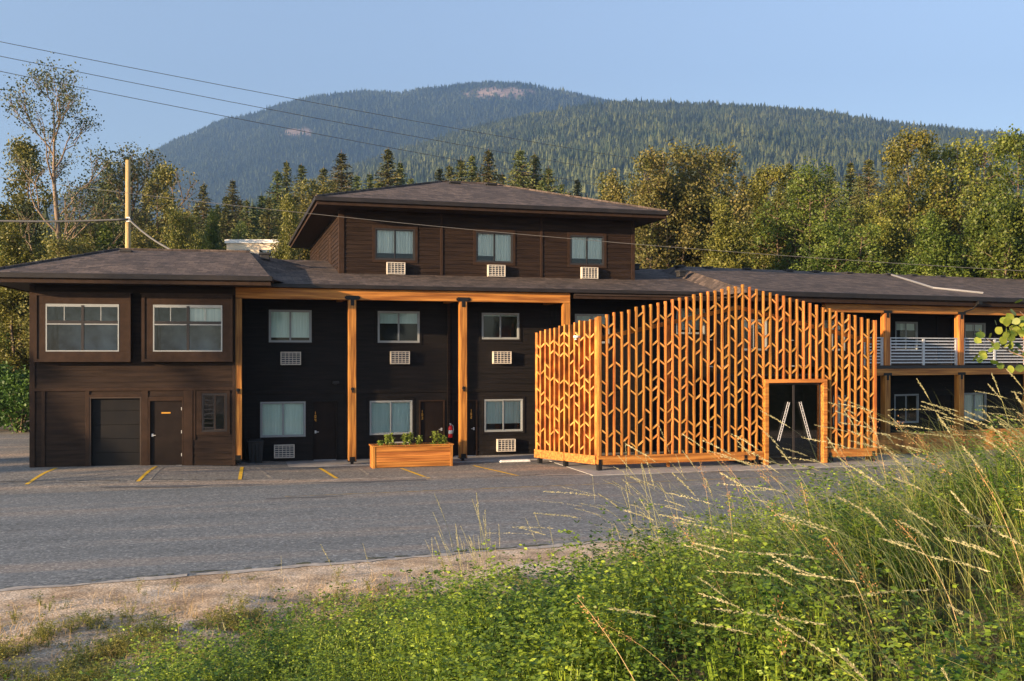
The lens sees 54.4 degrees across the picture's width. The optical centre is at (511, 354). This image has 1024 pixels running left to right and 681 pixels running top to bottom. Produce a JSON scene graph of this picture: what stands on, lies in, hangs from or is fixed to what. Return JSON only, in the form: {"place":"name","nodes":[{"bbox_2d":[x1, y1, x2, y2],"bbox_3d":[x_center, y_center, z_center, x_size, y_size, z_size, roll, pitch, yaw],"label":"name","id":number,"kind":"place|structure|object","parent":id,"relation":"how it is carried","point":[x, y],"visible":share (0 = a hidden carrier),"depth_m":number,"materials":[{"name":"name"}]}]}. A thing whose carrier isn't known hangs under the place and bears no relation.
{"place":"outdoors","nodes":[
{"label":"outdoors","id":0,"kind":"place"},
{"bbox_2d":[36,85,597,232],"bbox_3d":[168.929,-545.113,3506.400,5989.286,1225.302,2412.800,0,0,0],"label":"mountain","id":1,"kind":"structure","parent":0,"point":[506,91],"depth_m":3910.85,"materials":[{"name":"plant"}]},
{"bbox_2d":[35,80,620,237],"bbox_3d":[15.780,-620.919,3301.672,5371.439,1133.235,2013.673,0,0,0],"label":"mountain forest","id":2,"kind":"object","parent":1,"relation":"on","point":[180,141],"visible":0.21,"depth_m":3972.38,"materials":[{"name":"plant"}]},
{"bbox_2d":[0,71,765,211],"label":"power line","id":3,"kind":"object","parent":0,"point":[303,131],"visible":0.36,"depth_m":74.30,"materials":[{"name":"grey"}]},
{"bbox_2d":[0,56,838,205],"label":"power line","id":4,"kind":"object","parent":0,"point":[308,116],"visible":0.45,"depth_m":74.45,"materials":[{"name":"grey"}]},
{"bbox_2d":[0,41,965,204],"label":"power line","id":5,"kind":"object","parent":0,"point":[314,102],"visible":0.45,"depth_m":74.50,"materials":[{"name":"grey"}]},
{"bbox_2d":[0,459,1014,589],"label":"road","id":6,"kind":"structure","parent":0,"point":[154,532],"depth_m":23.02,"materials":[{"name":"asphalt"}]},
{"bbox_2d":[0,529,750,590],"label":"road edge","id":7,"kind":"object","parent":6,"relation":"on","point":[255,569],"visible":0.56,"depth_m":17.62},
{"bbox_2d":[1,177,1019,270],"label":"service wire","id":8,"kind":"object","parent":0,"point":[514,233],"visible":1,"depth_m":30.00,"materials":[{"name":"grey"}]},
{"bbox_2d":[0,407,1023,680],"bbox_3d":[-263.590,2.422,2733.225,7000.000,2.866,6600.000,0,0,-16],"label":"ground","id":9,"kind":"structure","parent":0,"point":[210,589],"depth_m":14.84,"materials":[{"name":"plant"}]},
{"bbox_2d":[0,365,28,432],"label":"hedge bush","id":10,"kind":"object","parent":9,"relation":"on","point":[12,381],"visible":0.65,"depth_m":45.25,"materials":[{"name":"green plant"}]},
{"bbox_2d":[0,222,51,419],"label":"deciduous tree","id":11,"kind":"object","parent":9,"relation":"on","point":[14,250],"visible":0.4,"depth_m":53.35,"materials":[{"name":"green plant"}]},
{"bbox_2d":[0,133,59,403],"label":"deciduous tree","id":12,"kind":"object","parent":9,"relation":"on","point":[25,149],"visible":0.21,"depth_m":65.46,"materials":[{"name":"green plant"}]},
{"bbox_2d":[12,232,98,358],"bbox_3d":[-23.668,-1.349,53.327,5.802,10.400,6.500,0,0,-32],"label":"deciduous tree","id":13,"kind":"object","parent":9,"relation":"on","point":[64,248],"visible":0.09,"depth_m":52.11,"materials":[{"name":"green plant"}]},
{"bbox_2d":[0,53,139,254],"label":"open tree","id":14,"kind":"object","parent":9,"relation":"on","point":[54,163],"visible":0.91,"depth_m":55.72,"materials":[{"name":"green plant"}]},
{"bbox_2d":[39,212,114,256],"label":"deciduous tree","id":15,"kind":"object","parent":9,"relation":"on","point":[86,234],"visible":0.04,"depth_m":59.51,"materials":[{"name":"green plant"}]},
{"bbox_2d":[78,161,135,251],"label":"conifer","id":16,"kind":"object","parent":9,"relation":"on","point":[106,194],"visible":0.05,"depth_m":87.73,"materials":[{"name":"green plant"}]},
{"bbox_2d":[95,223,131,250],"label":"deciduous tree","id":17,"kind":"object","parent":9,"relation":"on","point":[104,236],"visible":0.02,"depth_m":57.61,"materials":[{"name":"green plant"}]},
{"bbox_2d":[66,137,171,251],"bbox_3d":[-23.487,-4.811,60.311,6.136,17.303,5.736,0,0,0],"label":"open tree","id":18,"kind":"object","parent":9,"relation":"on","point":[135,176],"visible":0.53,"depth_m":59.90,"materials":[{"name":"green plant"}]},
{"bbox_2d":[125,160,130,247],"bbox_3d":[-20.021,-2.920,51.962,0.404,14.440,0.416,0,0,0],"label":"utility pole","id":19,"kind":"object","parent":9,"relation":"on","point":[127,202],"visible":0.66,"depth_m":51.90,"materials":[{"name":"wood"}]},
{"bbox_2d":[123,227,164,248],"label":"deciduous tree","id":20,"kind":"object","parent":9,"relation":"on","point":[135,240],"visible":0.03,"depth_m":53.78,"materials":[{"name":"green plant"}]},
{"bbox_2d":[133,159,198,248],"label":"deciduous tree","id":21,"kind":"object","parent":9,"relation":"on","point":[168,172],"visible":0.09,"depth_m":65.59,"materials":[{"name":"green plant"}]},
{"bbox_2d":[141,161,207,229],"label":"open tree","id":22,"kind":"object","parent":9,"relation":"on","point":[191,186],"visible":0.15,"depth_m":69.93,"materials":[{"name":"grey plant"}]},
{"bbox_2d":[161,204,207,249],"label":"deciduous tree","id":23,"kind":"object","parent":9,"relation":"on","point":[176,236],"visible":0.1,"depth_m":57.66,"materials":[{"name":"green plant"}]},
{"bbox_2d":[192,183,220,240],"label":"conifer","id":24,"kind":"object","parent":9,"relation":"on","point":[202,208],"visible":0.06,"depth_m":114.83,"materials":[{"name":"green plant"}]},
{"bbox_2d":[193,207,221,249],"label":"tree","id":25,"kind":"object","parent":9,"relation":"on","point":[212,225],"visible":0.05,"depth_m":63.82,"materials":[{"name":"plant"}]},
{"bbox_2d":[217,196,235,249],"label":"conifer","id":26,"kind":"object","parent":9,"relation":"on","point":[225,219],"visible":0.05,"depth_m":111.72,"materials":[{"name":"green plant"}]},
{"bbox_2d":[224,200,263,248],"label":"conifer","id":27,"kind":"object","parent":9,"relation":"on","point":[247,220],"visible":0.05,"depth_m":107.83,"materials":[{"name":"green plant"}]},
{"bbox_2d":[225,239,281,256],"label":"apartment building","id":28,"kind":"structure","parent":9,"relation":"on","point":[256,246],"depth_m":95.00,"materials":[{"name":"beige paint"}]},
{"bbox_2d":[249,198,279,238],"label":"conifer","id":29,"kind":"object","parent":9,"relation":"on","point":[268,213],"visible":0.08,"depth_m":111.83,"materials":[{"name":"green plant"}]},
{"bbox_2d":[252,169,290,235],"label":"conifer","id":30,"kind":"object","parent":9,"relation":"on","point":[275,196],"visible":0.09,"depth_m":119.75,"materials":[{"name":"green plant"}]},
{"bbox_2d":[269,192,302,259],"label":"deciduous tree","id":31,"kind":"object","parent":9,"relation":"on","point":[288,206],"visible":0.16,"depth_m":59.68,"materials":[{"name":"green plant"}]},
{"bbox_2d":[289,163,312,218],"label":"conifer","id":32,"kind":"object","parent":9,"relation":"on","point":[301,175],"visible":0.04,"depth_m":117.85,"materials":[{"name":"green plant"}]},
{"bbox_2d":[273,178,330,259],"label":"deciduous tree","id":33,"kind":"object","parent":9,"relation":"on","point":[305,251],"visible":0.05,"depth_m":75.44,"materials":[{"name":"green plant"}]},
{"bbox_2d":[0,555,610,680],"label":"weeds","id":34,"kind":"object","parent":9,"relation":"on","point":[65,670],"visible":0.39,"depth_m":13.17,"materials":[{"name":"plant"}]},
{"bbox_2d":[322,150,358,192],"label":"conifer","id":35,"kind":"object","parent":9,"relation":"on","point":[339,175],"visible":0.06,"depth_m":111.81,"materials":[{"name":"green plant"}]},
{"bbox_2d":[369,148,403,187],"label":"conifer","id":36,"kind":"object","parent":9,"relation":"on","point":[387,175],"visible":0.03,"depth_m":111.87,"materials":[{"name":"green plant"}]},
{"bbox_2d":[286,454,551,466],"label":"walkway","id":37,"kind":"structure","parent":9,"relation":"on","point":[363,462],"depth_m":35.16,"materials":[{"name":"concrete"}]},
{"bbox_2d":[222,426,698,680],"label":"seed grass","id":38,"kind":"structure","parent":9,"relation":"on","point":[471,546],"depth_m":9.98,"materials":[{"name":"plant"}]},
{"bbox_2d":[473,148,503,183],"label":"conifer","id":39,"kind":"object","parent":9,"relation":"on","point":[488,177],"visible":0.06,"depth_m":111.86,"materials":[{"name":"green plant"}]},
{"bbox_2d":[0,180,1023,467],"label":"hotel","id":40,"kind":"structure","parent":9,"relation":"on","point":[352,338],"depth_m":36.52,"materials":[{"name":"black"}]},
{"bbox_2d":[32,291,133,361],"bbox_3d":[-13.807,-0.870,32.426,2.990,2.220,1.650,0,0,-11],"label":"bay window","id":41,"kind":"structure","parent":40,"relation":"in","point":[67,326],"depth_m":31.86,"materials":[{"name":"brown"}]},
{"bbox_2d":[89,397,140,465],"bbox_3d":[-12.810,2.505,32.202,1.580,2.250,0.190,0,0,-11],"label":"garage door","id":42,"kind":"structure","parent":40,"relation":"in","point":[114,422],"depth_m":32.23,"materials":[{"name":"metal"}]},
{"bbox_2d":[148,399,183,464],"bbox_3d":[-11.277,2.560,32.449,1.090,2.200,0.131,0,0,-11],"label":"door","id":43,"kind":"structure","parent":40,"relation":"in","point":[165,416],"depth_m":32.46,"materials":[{"name":"metal"}]},
{"bbox_2d":[140,293,234,361],"bbox_3d":[-10.669,-0.870,33.036,2.920,2.220,1.650,0,0,-11],"label":"bay window","id":44,"kind":"structure","parent":40,"relation":"in","point":[175,327],"depth_m":32.45,"materials":[{"name":"brown"}]},
{"bbox_2d":[202,393,226,431],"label":"window","id":45,"kind":"structure","parent":40,"relation":"in","point":[205,396],"depth_m":32.97,"materials":[{"name":"grey"}]},
{"bbox_2d":[258,399,307,439],"bbox_3d":[-8.048,2.280,34.979,1.700,1.390,0.156,0,0,-16],"label":"window","id":46,"kind":"structure","parent":40,"relation":"in","point":[284,418],"depth_m":35.00,"materials":[{"name":"blue"}]},
{"bbox_2d":[267,307,313,344],"bbox_3d":[-7.860,-0.990,35.230,1.620,1.290,0.536,0,0,-16],"label":"window","id":47,"kind":"structure","parent":40,"relation":"in","point":[288,326],"depth_m":35.08,"materials":[{"name":"grey"}]},
{"bbox_2d":[312,401,337,459],"bbox_3d":[-6.653,2.715,35.350,0.890,2.130,0.131,0,0,-16],"label":"door","id":48,"kind":"structure","parent":40,"relation":"in","point":[324,413],"depth_m":35.36,"materials":[{"name":"black"}]},
{"bbox_2d":[367,398,413,436],"bbox_3d":[-4.386,2.285,36.029,1.700,1.380,0.156,0,0,-16],"label":"window","id":49,"kind":"structure","parent":40,"relation":"in","point":[387,416],"depth_m":36.04,"materials":[{"name":"blue"}]},
{"bbox_2d":[372,225,417,262],"bbox_3d":[-4.533,-4.200,38.265,1.740,1.400,0.536,0,0,-16],"label":"window","id":50,"kind":"structure","parent":40,"relation":"in","point":[389,243],"depth_m":38.12,"materials":[{"name":"grey"}]},
{"bbox_2d":[376,309,421,344],"bbox_3d":[-4.169,-0.990,36.289,1.680,1.290,0.536,0,0,-16],"label":"window","id":51,"kind":"structure","parent":40,"relation":"in","point":[393,326],"depth_m":36.25,"materials":[{"name":"grey"}]},
{"bbox_2d":[419,400,444,442],"bbox_3d":[-2.935,2.725,36.415,0.960,2.110,0.131,0,0,-16],"label":"door","id":52,"kind":"structure","parent":40,"relation":"in","point":[431,412],"depth_m":36.42,"materials":[{"name":"wood"}]},
{"bbox_2d":[452,400,476,455],"bbox_3d":[-1.746,2.730,36.758,0.940,2.100,0.131,0,0,-16],"label":"door","id":53,"kind":"structure","parent":40,"relation":"in","point":[471,404],"depth_m":36.82,"materials":[{"name":"metal"}]},
{"bbox_2d":[473,229,514,265],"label":"window","id":54,"kind":"structure","parent":40,"relation":"in","point":[490,248],"depth_m":39.22,"materials":[{"name":"grey"}]},
{"bbox_2d":[480,311,520,340],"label":"window","id":55,"kind":"structure","parent":40,"relation":"in","point":[494,325],"depth_m":37.48,"materials":[{"name":"grey"}]},
{"bbox_2d":[482,397,524,433],"bbox_3d":[-0.381,2.275,37.375,1.640,1.360,0.536,0,0,-16],"label":"window","id":56,"kind":"structure","parent":40,"relation":"in","point":[500,415],"depth_m":37.26,"materials":[{"name":"grey"}]},
{"bbox_2d":[568,232,606,267],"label":"window","id":57,"kind":"structure","parent":40,"relation":"in","point":[585,252],"depth_m":40.29,"materials":[{"name":"grey"}]},
{"bbox_2d":[573,312,610,344],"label":"window","id":58,"kind":"structure","parent":40,"relation":"in","point":[577,316],"depth_m":38.19,"materials":[{"name":"grey"}]},
{"bbox_2d":[674,307,705,335],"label":"window","id":59,"kind":"structure","parent":40,"relation":"in","point":[682,308],"depth_m":39.29,"materials":[{"name":"grey"}]},
{"bbox_2d":[705,312,726,366],"bbox_3d":[7.776,-0.560,37.889,0.900,2.080,0.131,0,0,-22],"label":"door","id":60,"kind":"structure","parent":40,"relation":"in","point":[725,314],"depth_m":37.93,"materials":[{"name":"black"}]},
{"bbox_2d":[739,317,767,351],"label":"window","id":61,"kind":"structure","parent":40,"relation":"in","point":[752,318],"depth_m":38.70,"materials":[{"name":"grey"}]},
{"bbox_2d":[791,314,807,366],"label":"door","id":62,"kind":"structure","parent":40,"relation":"in","point":[792,315],"depth_m":39.33,"materials":[{"name":"black"}]},
{"bbox_2d":[819,319,846,351],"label":"window","id":63,"kind":"structure","parent":40,"relation":"in","point":[826,320],"depth_m":40.11,"materials":[{"name":"grey"}]},
{"bbox_2d":[893,320,918,352],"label":"window","id":64,"kind":"structure","parent":40,"relation":"in","point":[902,328],"depth_m":41.53,"materials":[{"name":"grey"}]},
{"bbox_2d":[892,392,919,424],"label":"window","id":65,"kind":"structure","parent":40,"relation":"in","point":[901,400],"depth_m":41.73,"materials":[{"name":"grey"}]},
{"bbox_2d":[936,316,952,364],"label":"door","id":66,"kind":"structure","parent":40,"relation":"in","point":[944,324],"depth_m":42.16,"materials":[{"name":"black"}]},
{"bbox_2d":[936,394,952,430],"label":"door","id":67,"kind":"structure","parent":40,"relation":"in","point":[947,399],"depth_m":42.16,"materials":[{"name":"black"}]},
{"bbox_2d":[964,321,986,352],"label":"window","id":68,"kind":"structure","parent":40,"relation":"in","point":[970,327],"depth_m":42.95,"materials":[{"name":"grey"}]},
{"bbox_2d":[964,391,987,422],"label":"window","id":69,"kind":"structure","parent":40,"relation":"in","point":[970,397],"depth_m":42.87,"materials":[{"name":"grey"}]},
{"bbox_2d":[1003,393,1018,428],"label":"door","id":70,"kind":"structure","parent":40,"relation":"in","point":[1007,401],"depth_m":43.58,"materials":[{"name":"black"}]},
{"bbox_2d":[0,421,1023,494],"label":"parking lot","id":71,"kind":"structure","parent":9,"relation":"on","point":[15,470],"depth_m":31.12,"materials":[{"name":"asphalt"}]},
{"bbox_2d":[247,439,263,462],"bbox_3d":[-8.807,3.335,34.197,0.560,0.830,0.540,0,0,-16],"label":"rubbish bin","id":72,"kind":"object","parent":71,"relation":"on","point":[255,449],"visible":0.99,"depth_m":33.98,"materials":[{"name":"black plastic"}]},
{"bbox_2d":[99,479,425,487],"bbox_3d":[-7.189,3.778,29.235,9.382,0.022,0.952,0,0,-11],"label":"lot patch","id":73,"kind":"object","parent":71,"relation":"on","point":[264,484],"visible":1,"depth_m":28.96,"materials":[{"name":"asphalt"}]},
{"bbox_2d":[369,442,453,468],"bbox_3d":[-3.408,3.417,33.727,2.780,0.765,0.740,0,0,-16],"label":"planter box","id":74,"kind":"object","parent":71,"relation":"on","point":[401,455],"visible":0.96,"depth_m":33.42,"materials":[{"name":"brown wood"}]},
{"bbox_2d":[21,467,935,482],"bbox_3d":[-4.409,3.694,30.335,40.120,0.177,0.316,0,0,-9],"label":"lot seam","id":75,"kind":"object","parent":71,"relation":"on","point":[414,477],"visible":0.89,"depth_m":30.33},
{"bbox_2d":[550,454,951,475],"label":"entrance slab","id":76,"kind":"structure","parent":71,"relation":"on","point":[708,466],"depth_m":33.46,"materials":[{"name":"concrete"}]},
{"bbox_2d":[534,284,876,470],"bbox_3d":[6.835,0.700,34.905,11.798,6.140,3.017,0,0,-16],"label":"slatted screen","id":77,"kind":"object","parent":76,"relation":"on","point":[569,392],"visible":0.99,"depth_m":33.78,"materials":[{"name":"brown wood"}]},
{"bbox_2d":[769,383,793,463],"bbox_3d":[9.212,2.370,34.205,1.059,2.790,0.100,0,0,-16],"label":"door","id":78,"kind":"structure","parent":77,"relation":"in","point":[781,395],"depth_m":34.24,"materials":[{"name":"grey"}]},
{"bbox_2d":[794,383,820,462],"bbox_3d":[10.237,2.370,34.500,1.059,2.790,0.100,0,0,-16],"label":"door","id":79,"kind":"structure","parent":77,"relation":"in","point":[807,396],"depth_m":34.52,"materials":[{"name":"grey"}]},
{"bbox_2d":[833,428,1023,454],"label":"timber planter","id":80,"kind":"object","parent":71,"relation":"on","point":[883,438],"visible":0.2,"depth_m":38.28,"materials":[{"name":"brown wood"}]},
{"bbox_2d":[3,409,1023,680],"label":"weeds","id":81,"kind":"object","parent":9,"relation":"on","point":[565,627],"visible":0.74,"depth_m":6.37,"materials":[{"name":"green plant"}]},
{"bbox_2d":[9,399,1023,680],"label":"grass","id":82,"kind":"structure","parent":9,"relation":"on","point":[947,569],"depth_m":6.17,"materials":[{"name":"plant"}]},
{"bbox_2d":[502,147,536,188],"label":"conifer","id":83,"kind":"object","parent":9,"relation":"on","point":[519,177],"visible":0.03,"depth_m":111.78,"materials":[{"name":"green plant"}]},
{"bbox_2d":[521,154,554,192],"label":"conifer","id":84,"kind":"object","parent":9,"relation":"on","point":[535,161],"visible":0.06,"depth_m":113.81,"materials":[{"name":"green plant"}]},
{"bbox_2d":[593,168,639,255],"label":"deciduous tree","id":85,"kind":"object","parent":9,"relation":"on","point":[615,193],"visible":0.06,"depth_m":69.35,"materials":[{"name":"green plant"}]},
{"bbox_2d":[621,145,712,268],"bbox_3d":[9.535,-5.118,66.039,8.541,17.885,7.178,0,0,-34],"label":"deciduous tree","id":86,"kind":"object","parent":9,"relation":"on","point":[656,193],"visible":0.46,"depth_m":64.84,"materials":[{"name":"green plant"}]},
{"bbox_2d":[643,137,757,267],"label":"deciduous tree","id":87,"kind":"object","parent":9,"relation":"on","point":[708,185],"visible":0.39,"depth_m":66.92,"materials":[{"name":"green plant"}]},
{"bbox_2d":[701,195,756,268],"bbox_3d":[12.960,-2.891,60.331,3.959,13.430,4.687,0,0,28],"label":"deciduous tree","id":88,"kind":"object","parent":9,"relation":"on","point":[731,236],"visible":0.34,"depth_m":59.26,"materials":[{"name":"green plant"}]},
{"bbox_2d":[513,368,1023,680],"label":"seed grass","id":89,"kind":"structure","parent":9,"relation":"on","point":[890,541],"depth_m":5.51,"materials":[{"name":"plant"}]},
{"bbox_2d":[737,161,812,269],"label":"deciduous tree","id":90,"kind":"object","parent":9,"relation":"on","point":[766,175],"visible":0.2,"depth_m":65.71,"materials":[{"name":"green plant"}]},
{"bbox_2d":[743,156,855,270],"bbox_3d":[18.861,-4.291,63.578,7.294,16.341,8.171,0,0,-27],"label":"deciduous tree","id":91,"kind":"object","parent":9,"relation":"on","point":[803,183],"visible":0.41,"depth_m":62.91,"materials":[{"name":"green plant"}]},
{"bbox_2d":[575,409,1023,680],"bbox_3d":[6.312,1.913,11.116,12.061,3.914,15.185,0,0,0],"label":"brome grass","id":92,"kind":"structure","parent":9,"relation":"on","point":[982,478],"depth_m":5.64,"materials":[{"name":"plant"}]},
{"bbox_2d":[579,383,1023,680],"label":"long grass","id":93,"kind":"structure","parent":9,"relation":"on","point":[902,499],"depth_m":6.36,"materials":[{"name":"plant"}]},
{"bbox_2d":[819,164,850,239],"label":"conifer","id":94,"kind":"object","parent":9,"relation":"on","point":[830,193],"visible":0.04,"depth_m":95.84,"materials":[{"name":"green plant"}]},
{"bbox_2d":[789,216,895,372],"bbox_3d":[18.953,-2.089,57.634,5.925,11.810,7.050,0,0,-22],"label":"deciduous tree","id":95,"kind":"object","parent":9,"relation":"on","point":[847,255],"visible":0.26,"depth_m":57.10,"materials":[{"name":"green plant"}]},
{"bbox_2d":[838,161,858,239],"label":"conifer","id":96,"kind":"object","parent":9,"relation":"on","point":[851,175],"visible":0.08,"depth_m":97.89,"materials":[{"name":"green plant"}]},
{"bbox_2d":[842,175,872,265],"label":"conifer","id":97,"kind":"object","parent":9,"relation":"on","point":[858,197],"visible":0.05,"depth_m":91.89,"materials":[{"name":"green plant"}]},
{"bbox_2d":[845,158,884,267],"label":"conifer","id":98,"kind":"object","parent":9,"relation":"on","point":[871,188],"visible":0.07,"depth_m":95.86,"materials":[{"name":"green plant"}]},
{"bbox_2d":[847,189,928,274],"bbox_3d":[23.286,-3.230,62.257,5.658,14.099,6.733,0,0,7],"label":"deciduous tree","id":99,"kind":"object","parent":9,"relation":"on","point":[888,240],"visible":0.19,"depth_m":61.37,"materials":[{"name":"green plant"}]},
{"bbox_2d":[864,125,965,270],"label":"deciduous tree","id":100,"kind":"object","parent":9,"relation":"on","point":[899,157],"visible":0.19,"depth_m":65.74,"materials":[{"name":"green plant"}]},
{"bbox_2d":[884,208,973,276],"bbox_3d":[23.472,-2.177,56.306,4.421,11.996,5.233,0,0,-10],"label":"deciduous tree","id":101,"kind":"object","parent":9,"relation":"on","point":[941,255],"visible":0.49,"depth_m":55.34,"materials":[{"name":"green plant"}]},
{"bbox_2d":[900,127,1022,265],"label":"deciduous tree","id":102,"kind":"object","parent":9,"relation":"on","point":[972,192],"visible":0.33,"depth_m":66.95,"materials":[{"name":"green plant"}]},
{"bbox_2d":[957,123,1023,278],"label":"deciduous tree","id":103,"kind":"object","parent":9,"relation":"on","point":[999,243],"visible":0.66,"depth_m":53.78,"materials":[{"name":"green plant"}]},
{"bbox_2d":[972,299,1023,372],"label":"aspen sapling","id":104,"kind":"object","parent":9,"relation":"on","point":[1013,331],"visible":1,"depth_m":6.62,"materials":[{"name":"green plant"}]},
{"bbox_2d":[0,0,1023,214],"label":"sky","id":105,"kind":"structure","parent":0,"point":[955,63],"materials":[{"name":"blue"}]},
{"bbox_2d":[487,456,714,584],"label":"seed grass","id":106,"kind":"structure","parent":0,"point":[636,510],"depth_m":10.32,"materials":[{"name":"plant"}]},
{"bbox_2d":[248,108,995,214],"bbox_3d":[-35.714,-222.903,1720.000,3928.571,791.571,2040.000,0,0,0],"label":"hill","id":107,"kind":"structure","parent":0,"point":[622,169],"depth_m":1630.57,"materials":[{"name":"plant"}]},
{"bbox_2d":[200,96,1023,220],"bbox_3d":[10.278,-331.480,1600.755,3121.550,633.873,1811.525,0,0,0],"label":"ridge forest","id":108,"kind":"object","parent":107,"relation":"on","point":[659,117],"visible":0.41,"depth_m":1838.88,"materials":[{"name":"plant"}]},
{"bbox_3d":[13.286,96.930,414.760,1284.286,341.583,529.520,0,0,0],"label":"foothill","id":109,"kind":"structure","parent":0,"visible":0},
{"bbox_2d":[37,193,1021,264],"bbox_3d":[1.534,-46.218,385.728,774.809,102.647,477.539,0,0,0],"label":"foothill forest","id":110,"kind":"object","parent":109,"relation":"on","point":[45,215],"depth_m":253.30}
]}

